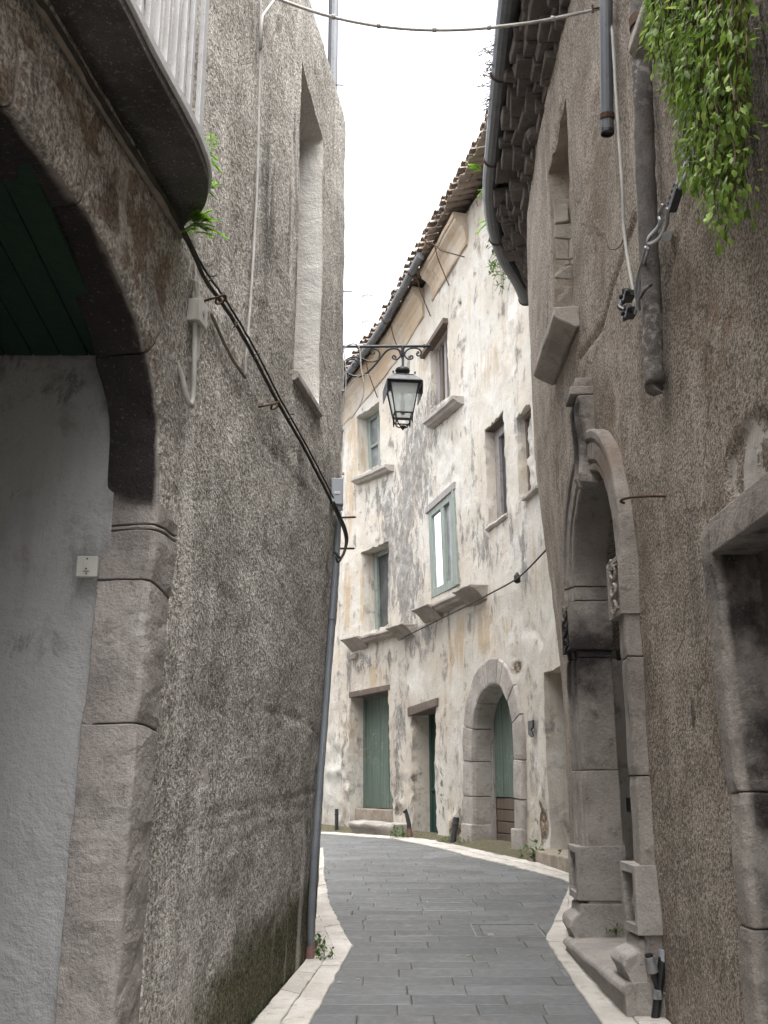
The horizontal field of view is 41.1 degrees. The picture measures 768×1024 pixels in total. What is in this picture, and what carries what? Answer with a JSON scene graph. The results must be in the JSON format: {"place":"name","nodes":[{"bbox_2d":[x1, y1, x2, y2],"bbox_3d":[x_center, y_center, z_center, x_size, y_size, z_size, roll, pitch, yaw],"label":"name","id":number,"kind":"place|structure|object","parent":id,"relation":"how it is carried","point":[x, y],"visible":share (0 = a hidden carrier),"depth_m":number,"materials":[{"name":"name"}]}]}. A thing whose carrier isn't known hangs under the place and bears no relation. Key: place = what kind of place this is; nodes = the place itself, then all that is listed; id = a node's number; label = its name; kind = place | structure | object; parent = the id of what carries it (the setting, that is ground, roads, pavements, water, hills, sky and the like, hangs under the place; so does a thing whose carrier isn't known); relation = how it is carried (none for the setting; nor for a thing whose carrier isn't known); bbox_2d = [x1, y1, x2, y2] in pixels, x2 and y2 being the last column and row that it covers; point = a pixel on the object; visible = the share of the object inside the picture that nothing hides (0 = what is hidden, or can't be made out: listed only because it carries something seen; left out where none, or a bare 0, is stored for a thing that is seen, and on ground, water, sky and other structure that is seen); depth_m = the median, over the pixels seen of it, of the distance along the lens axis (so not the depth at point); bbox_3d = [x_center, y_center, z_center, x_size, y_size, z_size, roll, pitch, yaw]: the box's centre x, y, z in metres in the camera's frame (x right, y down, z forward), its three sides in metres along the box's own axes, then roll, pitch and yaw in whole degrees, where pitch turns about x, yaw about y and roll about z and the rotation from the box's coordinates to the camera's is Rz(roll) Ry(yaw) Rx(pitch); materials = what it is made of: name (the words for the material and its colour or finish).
{"place":"outdoors","nodes":[
{"label":"outdoors","id":0,"kind":"place"},
{"bbox_2d":[325,0,497,365],"label":"sky","id":1,"kind":"structure","parent":0,"point":[410,104],"materials":[{"name":"white"}]},
{"bbox_2d":[251,831,600,1023],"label":"street","id":2,"kind":"structure","parent":0,"point":[519,975],"depth_m":7.91,"materials":[{"name":"grey stone"}]},
{"bbox_2d":[253,847,352,1023],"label":"kerb","id":3,"kind":"structure","parent":2,"relation":"on","point":[299,997],"depth_m":6.65,"materials":[{"name":"white stone"}]},
{"bbox_2d":[312,932,334,960],"bbox_3d":[-0.503,3.150,7.377,0.236,0.198,0.575,4,-15,-13],"label":"weed clump","id":4,"kind":"object","parent":3,"relation":"on","point":[317,952],"visible":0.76,"depth_m":7.26,"materials":[{"name":"green plant"}]},
{"bbox_2d":[334,809,338,830],"bbox_3d":[-0.979,6.382,21.143,0.089,0.482,0.089,0,-15,0],"label":"pipe stub","id":5,"kind":"object","parent":2,"relation":"on","point":[336,814],"visible":0.91,"depth_m":21.13,"materials":[{"name":"grey metal"}]},
{"bbox_2d":[321,832,568,882],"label":"kerb","id":6,"kind":"structure","parent":2,"relation":"on","point":[531,866],"depth_m":13.76,"materials":[{"name":"white stone"}]},
{"bbox_2d":[390,824,408,837],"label":"weed clump","id":7,"kind":"object","parent":6,"relation":"on","point":[400,833],"visible":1,"depth_m":18.37,"materials":[{"name":"green plant"}]},
{"bbox_2d":[403,809,411,836],"bbox_3d":[0.419,5.622,18.395,0.177,0.562,0.099,0,-15,0],"label":"pipe stub","id":8,"kind":"object","parent":6,"relation":"on","point":[408,822],"visible":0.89,"depth_m":18.37,"materials":[{"name":"grey metal"}]},
{"bbox_2d":[321,824,527,859],"bbox_3d":[0.324,5.703,18.004,1.035,0.151,10.858,6,-16,-21],"label":"moss strip","id":9,"kind":"object","parent":6,"relation":"on","point":[501,847],"visible":0.5,"depth_m":15.83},
{"bbox_2d":[514,839,543,858],"bbox_3d":[1.914,4.446,13.273,0.402,0.398,0.325,7,-16,-24],"label":"weed clump","id":10,"kind":"object","parent":6,"relation":"on","point":[535,841],"visible":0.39,"depth_m":13.28,"materials":[{"name":"green plant"}]},
{"bbox_2d":[525,839,547,861],"bbox_3d":[1.929,4.312,12.987,0.287,0.329,0.277,-6,-16,21],"label":"weed clump","id":11,"kind":"object","parent":6,"relation":"on","point":[531,855],"visible":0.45,"depth_m":12.97,"materials":[{"name":"green plant"}]},
{"bbox_2d":[470,924,545,937],"bbox_3d":[0.996,3.400,8.294,0.548,0.051,0.573,0,-15,0],"label":"cover frame","id":12,"kind":"object","parent":2,"relation":"on","point":[490,934],"visible":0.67,"depth_m":8.22,"materials":[{"name":"metal"}]},
{"bbox_2d":[546,887,670,1023],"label":"kerb","id":13,"kind":"structure","parent":2,"relation":"on","point":[603,1006],"depth_m":6.45,"materials":[{"name":"white stone"}]},
{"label":"ground","id":14,"kind":"structure","parent":0,"visible":0},
{"bbox_2d":[0,0,345,1023],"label":"stucco house","id":15,"kind":"structure","parent":14,"relation":"on","point":[162,674],"depth_m":4.40,"materials":[{"name":"grey stone"}]},
{"bbox_2d":[76,556,98,577],"bbox_3d":[-1.214,0.224,4.191,0.086,0.086,0.034,0,-15,0],"label":"switch","id":16,"kind":"object","parent":15,"relation":"attached to","point":[87,566],"visible":1,"depth_m":4.18,"materials":[{"name":"white plastic"}]},
{"bbox_2d":[31,0,182,238],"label":"conduit","id":17,"kind":"object","parent":15,"relation":"attached to","point":[157,196],"visible":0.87,"depth_m":3.80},
{"bbox_2d":[143,0,155,34],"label":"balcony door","id":18,"kind":"structure","parent":15,"relation":"in","point":[154,3],"depth_m":4.87,"materials":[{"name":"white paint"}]},
{"bbox_2d":[36,0,348,562],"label":"cable bundle","id":19,"kind":"object","parent":15,"relation":"attached to","point":[43,5],"visible":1,"depth_m":4.90,"materials":[{"name":"black rubber"}]},
{"bbox_2d":[177,296,207,406],"bbox_3d":[-0.903,-0.746,4.778,0.086,0.552,0.207,-2,-15,9],"label":"junction box","id":20,"kind":"object","parent":15,"relation":"attached to","point":[197,312],"visible":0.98,"depth_m":4.81,"materials":[{"name":"white plastic"}]},
{"bbox_2d":[188,277,198,297],"bbox_3d":[-0.894,-1.050,4.870,0.018,0.077,0.195,-2,-15,8],"label":"wire end","id":21,"kind":"object","parent":15,"relation":"attached to","point":[194,286],"visible":0.76,"depth_m":4.85,"materials":[{"name":"grey plastic"}]},
{"bbox_2d":[180,209,228,239],"bbox_3d":[-0.848,-1.299,4.638,0.270,0.226,0.167,-7,-16,25],"label":"fern","id":22,"kind":"object","parent":15,"relation":"attached to","point":[201,217],"visible":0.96,"depth_m":4.60,"materials":[{"name":"green plant"}]},
{"bbox_2d":[206,134,221,172],"bbox_3d":[-0.842,-1.728,4.943,0.109,0.130,0.166,0,-15,0],"label":"fern","id":23,"kind":"object","parent":15,"relation":"attached to","point":[213,163],"visible":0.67,"depth_m":4.94,"materials":[{"name":"green plant"}]},
{"bbox_2d":[204,294,226,304],"bbox_3d":[-0.834,-1.063,5.093,0.113,0.048,0.062,10,-18,-32],"label":"ring hook","id":24,"kind":"object","parent":15,"relation":"attached to","point":[216,299],"visible":1,"depth_m":5.08,"materials":[{"name":"metal"}]},
{"bbox_2d":[209,179,222,199],"bbox_3d":[-0.807,-1.516,4.788,0.086,0.073,0.137,-4,-15,13],"label":"fern","id":25,"kind":"object","parent":15,"relation":"attached to","point":[212,187],"visible":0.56,"depth_m":4.81,"materials":[{"name":"green plant"}]},
{"bbox_2d":[210,312,246,378],"bbox_3d":[-0.817,-0.869,5.397,0.018,0.115,0.609,-2,-15,9],"label":"thin conduit","id":26,"kind":"object","parent":15,"relation":"attached to","point":[226,347],"visible":1,"depth_m":5.33,"materials":[{"name":"plastic"}]},
{"bbox_2d":[244,0,261,376],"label":"white wire","id":27,"kind":"object","parent":15,"relation":"attached to","point":[256,201],"visible":0.96,"depth_m":6.06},
{"bbox_2d":[258,401,279,409],"bbox_3d":[-0.671,-0.631,6.050,0.058,0.067,0.154,-11,-18,35],"label":"ring hook","id":28,"kind":"object","parent":15,"relation":"attached to","point":[272,404],"visible":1,"depth_m":6.05,"materials":[{"name":"metal"}]},
{"bbox_2d":[293,369,322,417],"bbox_3d":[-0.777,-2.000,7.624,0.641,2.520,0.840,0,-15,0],"label":"window sill","id":29,"kind":"structure","parent":15,"relation":"in","point":[298,380],"depth_m":7.19,"materials":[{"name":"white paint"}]},
{"bbox_2d":[305,512,341,959],"bbox_3d":[-0.436,1.591,7.599,0.240,3.325,0.135,7,-16,-24],"label":"conduit pipe","id":30,"kind":"object","parent":15,"relation":"attached to","point":[310,945],"visible":0.94,"depth_m":7.52,"materials":[{"name":"grey plastic"}]},
{"bbox_2d":[331,478,342,510],"bbox_3d":[-0.359,-0.129,7.921,0.092,0.249,0.116,0,-15,0],"label":"junction box","id":31,"kind":"object","parent":15,"relation":"attached to","point":[337,488],"visible":0.73,"depth_m":7.88,"materials":[{"name":"grey plastic"}]},
{"bbox_2d":[340,358,343,477],"bbox_3d":[-0.354,-0.789,8.642,0.046,1.138,0.116,0,-15,0],"label":"lamp feed","id":32,"kind":"object","parent":15,"relation":"attached to","point":[342,473],"visible":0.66,"depth_m":8.68},
{"bbox_2d":[340,547,354,549],"bbox_3d":[-0.346,0.303,8.507,0.208,0.027,0.018,-3,-15,11],"label":"iron pin","id":33,"kind":"object","parent":15,"relation":"attached to","point":[348,548],"visible":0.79,"depth_m":8.49,"materials":[{"name":"grey metal"}]},
{"bbox_2d":[343,344,431,429],"bbox_3d":[-0.039,-1.091,8.852,0.929,0.804,0.305,2,-15,-7],"label":"street lamp","id":34,"kind":"object","parent":15,"relation":"attached to","point":[403,389],"visible":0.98,"depth_m":8.80,"materials":[{"name":"grey metal"}]},
{"bbox_2d":[343,343,364,418],"bbox_3d":[-0.273,-1.137,8.864,0.212,0.698,0.024,0,-15,0],"label":"loose cable","id":35,"kind":"object","parent":34,"relation":"hanging from","point":[361,374],"visible":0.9,"depth_m":8.88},
{"bbox_2d":[343,351,380,405],"bbox_3d":[-0.191,-1.136,8.873,0.329,0.556,0.018,0,-15,0],"label":"loose wire","id":36,"kind":"object","parent":34,"relation":"attached to","point":[352,381],"visible":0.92,"depth_m":8.88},
{"bbox_2d":[361,287,374,344],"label":"bell tower","id":37,"kind":"structure","parent":14,"relation":"on","point":[367,319],"depth_m":67.39,"materials":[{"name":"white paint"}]},
{"bbox_2d":[450,817,458,842],"bbox_3d":[1.139,5.214,16.637,0.177,0.504,0.111,0,-15,0],"label":"pipe stub","id":38,"kind":"object","parent":14,"relation":"on","point":[454,829],"visible":0.91,"depth_m":16.61,"materials":[{"name":"grey metal"}]},
{"bbox_2d":[322,109,633,872],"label":"plaster house","id":39,"kind":"structure","parent":14,"relation":"on","point":[428,728],"depth_m":18.25,"materials":[{"name":"beige paint"}]},
{"bbox_2d":[351,411,393,484],"bbox_3d":[-0.142,-1.483,22.143,0.549,1.753,1.728,8,-17,-27],"label":"window","id":40,"kind":"structure","parent":39,"relation":"in","point":[373,422],"depth_m":22.63,"materials":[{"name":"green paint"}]},
{"bbox_2d":[340,548,414,651],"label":"window","id":41,"kind":"structure","parent":39,"relation":"in","point":[380,559],"depth_m":21.56,"materials":[{"name":"green paint"}]},
{"bbox_2d":[348,684,406,835],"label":"green door","id":42,"kind":"structure","parent":39,"relation":"in","point":[373,819],"depth_m":20.87,"materials":[{"name":"paint"}]},
{"bbox_2d":[350,597,477,659],"bbox_3d":[0.450,2.216,19.108,0.127,0.451,5.954,6,-16,-21],"label":"stone stub","id":43,"kind":"object","parent":39,"relation":"attached to","point":[354,656],"visible":1,"depth_m":21.53,"materials":[{"name":"beige stone"}]},
{"bbox_2d":[407,698,438,840],"bbox_3d":[0.877,4.696,18.321,0.681,2.658,1.706,5,-16,-18],"label":"narrow door","id":44,"kind":"structure","parent":39,"relation":"in","point":[428,707],"depth_m":18.92,"materials":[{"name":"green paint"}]},
{"bbox_2d":[420,318,463,428],"bbox_3d":[1.102,-2.611,19.187,0.434,1.987,1.961,5,-16,-18],"label":"window","id":45,"kind":"structure","parent":39,"relation":"in","point":[443,412],"depth_m":19.41,"materials":[{"name":"beige stone"}]},
{"bbox_2d":[411,481,487,622],"bbox_3d":[1.122,0.611,17.918,0.428,2.342,2.827,5,-16,-17],"label":"window","id":46,"kind":"structure","parent":39,"relation":"in","point":[443,543],"depth_m":18.33,"materials":[{"name":"green paint"}]},
{"bbox_2d":[401,549,545,638],"bbox_3d":[1.374,1.433,16.504,0.276,0.339,6.937,4,-15,-15],"label":"wall cable","id":47,"kind":"object","parent":39,"relation":"attached to","point":[517,578],"depth_m":15.43,"materials":[{"name":"black rubber"}]},
{"bbox_2d":[468,164,481,171],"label":"fern","id":48,"kind":"object","parent":39,"relation":"on","point":[476,167],"visible":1,"depth_m":17.20,"materials":[{"name":"green plant"}]},
{"bbox_2d":[476,211,485,235],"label":"fern","id":49,"kind":"object","parent":39,"relation":"on","point":[484,225],"visible":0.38,"depth_m":16.72,"materials":[{"name":"green plant"}]},
{"bbox_2d":[485,414,507,531],"bbox_3d":[1.889,-0.667,16.398,0.315,1.834,1.010,4,-15,-14],"label":"window","id":50,"kind":"structure","parent":39,"relation":"in","point":[497,428],"depth_m":16.66,"materials":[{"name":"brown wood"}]},
{"bbox_2d":[486,240,509,293],"bbox_3d":[1.818,-4.083,16.372,0.316,1.305,0.938,2,-15,-7],"label":"plant","id":51,"kind":"object","parent":39,"relation":"on","point":[494,266],"visible":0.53,"depth_m":16.39,"materials":[{"name":"green plant"}]},
{"bbox_2d":[489,694,517,841],"bbox_3d":[1.978,3.913,15.673,0.118,2.683,1.821,4,-15,-15],"label":"arched door","id":52,"kind":"structure","parent":39,"relation":"in","point":[501,742],"depth_m":16.07,"materials":[{"name":"green paint"}]},
{"bbox_2d":[521,409,537,500],"bbox_3d":[2.153,-0.865,14.839,0.301,1.424,1.042,3,-15,-9],"label":"blind window","id":53,"kind":"structure","parent":39,"relation":"in","point":[532,488],"depth_m":15.21,"materials":[{"name":"white stone"}]},
{"bbox_2d":[528,720,533,736],"bbox_3d":[2.025,2.985,14.093,0.025,0.226,0.225,3,-15,-10],"label":"plaque fragment","id":54,"kind":"object","parent":39,"relation":"attached to","point":[530,727],"visible":1,"depth_m":14.07,"materials":[{"name":"grey stone"}]},
{"bbox_2d":[483,0,767,1023],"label":"portal house","id":55,"kind":"structure","parent":14,"relation":"on","point":[665,392],"depth_m":5.91,"materials":[{"name":"paint"}]},
{"bbox_2d":[473,39,493,121],"bbox_3d":[1.017,-4.407,10.353,0.244,0.281,1.127,-1,-15,3],"label":"plant","id":56,"kind":"object","parent":55,"relation":"on","point":[487,75],"visible":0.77,"depth_m":10.30,"materials":[{"name":"green plant"}]},
{"bbox_2d":[533,198,579,385],"bbox_3d":[1.628,-2.190,8.967,0.551,1.838,1.265,0,-15,1],"label":"bricked window","id":57,"kind":"structure","parent":55,"relation":"in","point":[563,325],"depth_m":9.07,"materials":[{"name":"stone"}]},
{"bbox_2d":[605,922,623,934],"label":"weed clump","id":58,"kind":"object","parent":55,"relation":"on","point":[615,930],"visible":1,"depth_m":7.38,"materials":[{"name":"green plant"}]},
{"bbox_2d":[617,288,636,321],"bbox_3d":[1.456,-1.243,6.143,0.092,0.233,0.336,0,-15,0],"label":"cable connector","id":59,"kind":"object","parent":55,"relation":"attached to","point":[628,312],"visible":0.96,"depth_m":6.12,"materials":[{"name":"black plastic"}]},
{"bbox_2d":[616,648,639,828],"bbox_3d":[1.852,1.248,7.172,0.077,3.430,1.513,0,-15,0],"label":"portal door","id":60,"kind":"structure","parent":55,"relation":"in","point":[628,803],"depth_m":7.66,"materials":[{"name":"brown wood"}]},
{"bbox_2d":[620,495,665,503],"bbox_3d":[1.508,-0.078,5.981,0.032,0.120,0.516,5,-16,-17],"label":"iron hook","id":61,"kind":"object","parent":55,"relation":"attached to","point":[631,497],"visible":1,"depth_m":5.99,"materials":[{"name":"brown metal"}]},
{"bbox_2d":[638,283,652,299],"bbox_3d":[1.426,-1.203,5.587,0.022,0.054,0.228,0,-15,0],"label":"iron rod","id":62,"kind":"object","parent":55,"relation":"on","point":[646,288],"visible":1,"depth_m":5.59,"materials":[{"name":"grey metal"}]},
{"bbox_2d":[644,949,664,1017],"bbox_3d":[1.539,2.668,5.708,0.154,0.424,0.079,0,-15,0],"label":"standpipe","id":63,"kind":"object","parent":55,"relation":"attached to","point":[655,970],"visible":0.84,"depth_m":5.71,"materials":[{"name":"black plastic"}]},
{"bbox_2d":[634,128,706,310],"bbox_3d":[1.476,-1.536,5.132,0.192,0.336,1.722,-1,-15,4],"label":"cable clamp","id":64,"kind":"object","parent":55,"relation":"attached to","point":[672,207],"visible":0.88,"depth_m":5.25,"materials":[{"name":"metal"}]},
{"bbox_2d":[636,0,767,257],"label":"hanging vine","id":65,"kind":"object","parent":55,"relation":"hanging from","point":[711,77],"visible":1,"depth_m":3.83,"materials":[{"name":"green plant"}]},
{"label":"iron hook","id":66,"kind":"object","parent":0,"visible":0},
{"bbox_2d":[259,0,633,289],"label":"overhead cable","id":67,"kind":"object","parent":66,"relation":"hanging from","point":[380,26],"visible":0.86,"depth_m":6.69,"materials":[{"name":"black rubber"}]}
]}

